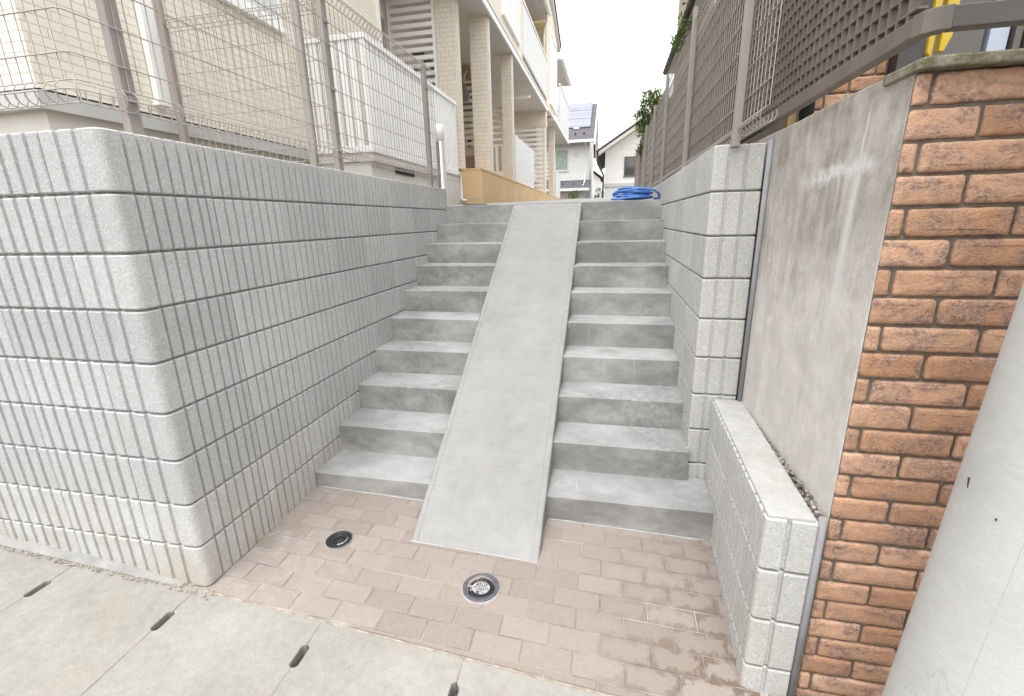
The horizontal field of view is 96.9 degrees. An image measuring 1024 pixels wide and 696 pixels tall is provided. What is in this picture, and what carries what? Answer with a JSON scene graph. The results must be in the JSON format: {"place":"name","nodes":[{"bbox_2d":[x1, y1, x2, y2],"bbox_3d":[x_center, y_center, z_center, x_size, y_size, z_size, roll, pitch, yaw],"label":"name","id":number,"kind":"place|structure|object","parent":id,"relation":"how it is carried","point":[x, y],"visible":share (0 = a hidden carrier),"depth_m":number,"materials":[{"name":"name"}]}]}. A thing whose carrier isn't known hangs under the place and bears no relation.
{"place":"outdoors","nodes":[
{"label":"outdoors","id":0,"kind":"place"},
{"bbox_2d":[202,486,767,695],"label":"paving","id":1,"kind":"structure","parent":0,"point":[638,677],"depth_m":1.94,"materials":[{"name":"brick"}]},
{"bbox_2d":[325,531,352,549],"bbox_3d":[-0.848,0.948,2.227,0.136,0.027,0.135,2,16,12],"label":"drain cover","id":2,"kind":"object","parent":1,"relation":"on","point":[338,540],"visible":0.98,"depth_m":2.21,"materials":[{"name":"metal"}]},
{"bbox_2d":[204,590,614,695],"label":"edge mortar","id":3,"kind":"object","parent":1,"relation":"on","point":[440,651],"visible":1,"depth_m":1.72,"materials":[{"name":"grey concrete"}]},
{"bbox_2d":[462,573,500,604],"bbox_3d":[-0.135,1.049,1.976,0.172,0.026,0.172,2,16,12],"label":"drain cover","id":4,"kind":"object","parent":1,"relation":"on","point":[482,593],"visible":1,"depth_m":1.96,"materials":[{"name":"metal"}]},
{"bbox_2d":[448,197,656,205],"bbox_3d":[1.773,-3.565,11.675,2.454,1.161,15.380,2,16,12],"label":"landing","id":5,"kind":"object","parent":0,"point":[569,200],"visible":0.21,"depth_m":5.88,"materials":[{"name":"concrete"}]},
{"bbox_2d":[435,124,447,205],"bbox_3d":[-0.716,-1.839,4.603,0.116,0.782,0.116,2,16,12],"label":"bollard lamp","id":6,"kind":"object","parent":5,"relation":"on","point":[440,156],"visible":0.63,"depth_m":4.55,"materials":[{"name":"metal"}]},
{"bbox_2d":[532,102,598,198],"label":"house","id":7,"kind":"structure","parent":0,"point":[574,161],"depth_m":25.99,"materials":[{"name":"white paint"}]},
{"bbox_2d":[555,149,568,171],"bbox_3d":[2.854,-10.749,26.030,0.830,1.195,0.054,2,16,12],"label":"window","id":8,"kind":"structure","parent":7,"relation":"in","point":[561,156],"depth_m":26.04,"materials":[{"name":"glass"}]},
{"bbox_2d":[555,0,678,189],"label":"sky","id":9,"kind":"structure","parent":0,"point":[613,51],"materials":[{"name":"white"}]},
{"bbox_2d":[596,111,653,197],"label":"house","id":10,"kind":"structure","parent":0,"point":[616,156],"depth_m":21.81,"materials":[{"name":"white paint"}]},
{"bbox_2d":[623,156,636,176],"bbox_3d":[5.860,-8.694,21.714,1.010,0.905,0.054,2,16,12],"label":"window","id":11,"kind":"structure","parent":10,"relation":"in","point":[629,162],"depth_m":21.77,"materials":[{"name":"grey glass"}]},
{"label":"yard","id":12,"kind":"structure","parent":0,"visible":0},
{"bbox_2d":[152,0,334,167],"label":"wire fence","id":13,"kind":"object","parent":12,"relation":"on","point":[183,129],"visible":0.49,"depth_m":2.86,"materials":[{"name":"beige metal"}]},
{"bbox_2d":[0,0,571,204],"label":"apartment building","id":14,"kind":"structure","parent":12,"relation":"on","point":[498,68],"depth_m":4.55,"materials":[{"name":"beige"}]},
{"bbox_2d":[219,0,287,35],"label":"window","id":15,"kind":"structure","parent":14,"relation":"in","point":[234,2],"depth_m":3.88,"materials":[{"name":"white paint"}]},
{"bbox_2d":[380,16,390,95],"bbox_3d":[-1.931,-3.673,6.490,0.030,2.055,0.800,2,16,12],"label":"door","id":16,"kind":"structure","parent":14,"relation":"in","point":[382,20],"depth_m":6.57,"materials":[{"name":"white"}]},
{"bbox_2d":[424,59,434,85],"bbox_3d":[-1.444,-4.297,8.676,0.049,2.055,0.850,2,16,12],"label":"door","id":17,"kind":"structure","parent":14,"relation":"in","point":[426,61],"depth_m":8.25,"materials":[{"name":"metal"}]},
{"bbox_2d":[501,0,520,45],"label":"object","id":18,"kind":"structure","parent":14,"relation":"in","point":[510,8],"depth_m":8.71,"materials":[{"name":"white paint"}]},
{"bbox_2d":[550,27,556,114],"bbox_3d":[1.361,-8.899,14.747,0.054,2.095,1.660,2,16,12],"label":"window","id":19,"kind":"structure","parent":14,"relation":"in","point":[553,47],"depth_m":14.69,"materials":[{"name":"white paint"}]},
{"bbox_3d":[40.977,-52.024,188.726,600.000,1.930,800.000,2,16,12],"label":"ground","id":20,"kind":"structure","parent":0,"visible":0},
{"bbox_2d":[0,546,75,612],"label":"gutter cover","id":21,"kind":"object","parent":20,"relation":"on","point":[22,575],"visible":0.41,"depth_m":1.97,"materials":[{"name":"concrete"}]},
{"bbox_2d":[0,564,200,695],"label":"gutter cover","id":22,"kind":"object","parent":20,"relation":"on","point":[79,630],"visible":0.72,"depth_m":1.74,"materials":[{"name":"concrete"}]},
{"bbox_2d":[2,545,215,599],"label":"washed sand","id":23,"kind":"structure","parent":22,"relation":"on","point":[64,561],"depth_m":2.00,"materials":[{"name":"beige sand"}]},
{"bbox_2d":[82,586,321,695],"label":"gutter cover","id":24,"kind":"object","parent":20,"relation":"on","point":[196,644],"visible":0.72,"depth_m":1.67,"materials":[{"name":"concrete"}]},
{"bbox_2d":[0,127,446,586],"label":"block wall","id":25,"kind":"structure","parent":20,"relation":"on","point":[193,337],"depth_m":1.91,"materials":[{"name":"grey concrete"}]},
{"bbox_2d":[0,0,441,186],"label":"wire fence","id":26,"kind":"object","parent":25,"relation":"on","point":[117,55],"visible":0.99,"depth_m":2.12,"materials":[{"name":"beige metal"}]},
{"bbox_2d":[2,565,463,695],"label":"joint filling","id":27,"kind":"object","parent":20,"relation":"on","point":[184,601],"visible":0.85,"depth_m":1.65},
{"bbox_2d":[274,623,462,695],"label":"gutter cover","id":28,"kind":"object","parent":20,"relation":"on","point":[337,661],"visible":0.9,"depth_m":1.64,"materials":[{"name":"concrete"}]},
{"bbox_2d":[315,200,713,562],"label":"staircase","id":29,"kind":"structure","parent":20,"relation":"on","point":[517,389],"depth_m":2.90,"materials":[{"name":"concrete"}]},
{"bbox_2d":[611,187,659,199],"bbox_3d":[1.183,-1.479,4.350,0.448,0.119,0.328,2,16,12],"label":"garden hose","id":30,"kind":"object","parent":29,"relation":"on","point":[635,193],"visible":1,"depth_m":4.24,"materials":[{"name":"blue plastic"}]},
{"bbox_2d":[457,660,601,695],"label":"gutter cover","id":31,"kind":"object","parent":20,"relation":"on","point":[476,679],"visible":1,"depth_m":1.60,"materials":[{"name":"concrete"}]},
{"bbox_2d":[568,190,578,198],"bbox_3d":[3.393,-7.436,25.083,0.705,2.516,0.534,2,16,12],"label":"garden shrub","id":32,"kind":"object","parent":20,"relation":"on","point":[573,196],"visible":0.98,"depth_m":24.76,"materials":[{"name":"green plant"}]},
{"bbox_2d":[593,171,601,197],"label":"house","id":33,"kind":"structure","parent":20,"relation":"on","point":[597,179],"depth_m":37.19,"materials":[{"name":"paint"}]},
{"bbox_2d":[594,187,601,197],"bbox_3d":[4.486,-7.202,24.098,0.677,2.552,0.531,8,18,29],"label":"garden shrub","id":34,"kind":"object","parent":20,"relation":"on","point":[598,195],"visible":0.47,"depth_m":23.80,"materials":[{"name":"green plant"}]},
{"bbox_2d":[650,143,766,478],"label":"block wall","id":35,"kind":"structure","parent":20,"relation":"on","point":[710,198],"depth_m":2.29,"materials":[{"name":"grey concrete"}]},
{"bbox_2d":[634,0,782,187],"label":"wire fence","id":36,"kind":"object","parent":35,"relation":"on","point":[645,163],"visible":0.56,"depth_m":3.01,"materials":[{"name":"beige metal"}]},
{"bbox_2d":[704,399,818,695],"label":"block wall","id":37,"kind":"structure","parent":20,"relation":"on","point":[765,525],"depth_m":1.58,"materials":[{"name":"grey concrete"}]},
{"bbox_2d":[752,416,825,521],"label":"gravel","id":38,"kind":"structure","parent":37,"relation":"on","point":[806,496],"depth_m":1.59,"materials":[{"name":"grey gravel"}]},
{"bbox_2d":[787,516,827,695],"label":"joint strip","id":39,"kind":"object","parent":37,"relation":"attached to","point":[818,547],"visible":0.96,"depth_m":1.48,"materials":[{"name":"grey plastic"}]},
{"bbox_2d":[735,68,981,694],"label":"concrete wall","id":40,"kind":"structure","parent":20,"relation":"on","point":[833,171],"depth_m":1.52,"materials":[{"name":"grey concrete"}]},
{"bbox_2d":[737,140,773,401],"bbox_3d":[1.145,-0.299,2.150,0.023,1.265,0.023,2,16,12],"label":"joint strip","id":41,"kind":"object","parent":40,"relation":"attached to","point":[756,258],"visible":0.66,"depth_m":2.12,"materials":[{"name":"grey plastic"}]},
{"bbox_2d":[794,48,1023,695],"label":"brick wall","id":42,"kind":"structure","parent":20,"relation":"on","point":[949,280],"depth_m":1.23,"materials":[{"name":"brown brick"}]},
{"bbox_2d":[882,282,1023,695],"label":"utility pole","id":43,"kind":"object","parent":20,"relation":"on","point":[963,634],"visible":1,"depth_m":0.97,"materials":[{"name":"concrete"}]},
{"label":"terrace","id":44,"kind":"structure","parent":0,"visible":0},
{"bbox_2d":[632,86,664,156],"bbox_3d":[2.961,-3.962,9.004,1.225,2.144,0.845,2,16,12],"label":"leafy tree","id":45,"kind":"object","parent":44,"relation":"on","point":[650,96],"visible":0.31,"depth_m":8.71,"materials":[{"name":"green plant"}]},
{"bbox_2d":[654,0,1023,183],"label":"lattice fence","id":46,"kind":"object","parent":44,"relation":"on","point":[825,47],"visible":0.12,"depth_m":1.80,"materials":[{"name":"metal"}]},
{"bbox_2d":[924,0,959,56],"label":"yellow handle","id":47,"kind":"object","parent":46,"relation":"hanging from","point":[943,39],"visible":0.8,"depth_m":1.86,"materials":[{"name":"plastic"}]},
{"bbox_2d":[663,0,1023,143],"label":"house","id":48,"kind":"structure","parent":44,"relation":"on","point":[991,39],"depth_m":2.42,"materials":[{"name":"brick"}]},
{"bbox_2d":[669,0,692,52],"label":"hanging plant","id":49,"kind":"object","parent":48,"relation":"hanging from","point":[678,36],"visible":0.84,"depth_m":6.61,"materials":[{"name":"green plant"}]},
{"bbox_2d":[931,0,990,55],"bbox_3d":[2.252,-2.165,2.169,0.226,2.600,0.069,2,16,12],"label":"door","id":50,"kind":"structure","parent":48,"relation":"in","point":[970,41],"depth_m":2.30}
]}

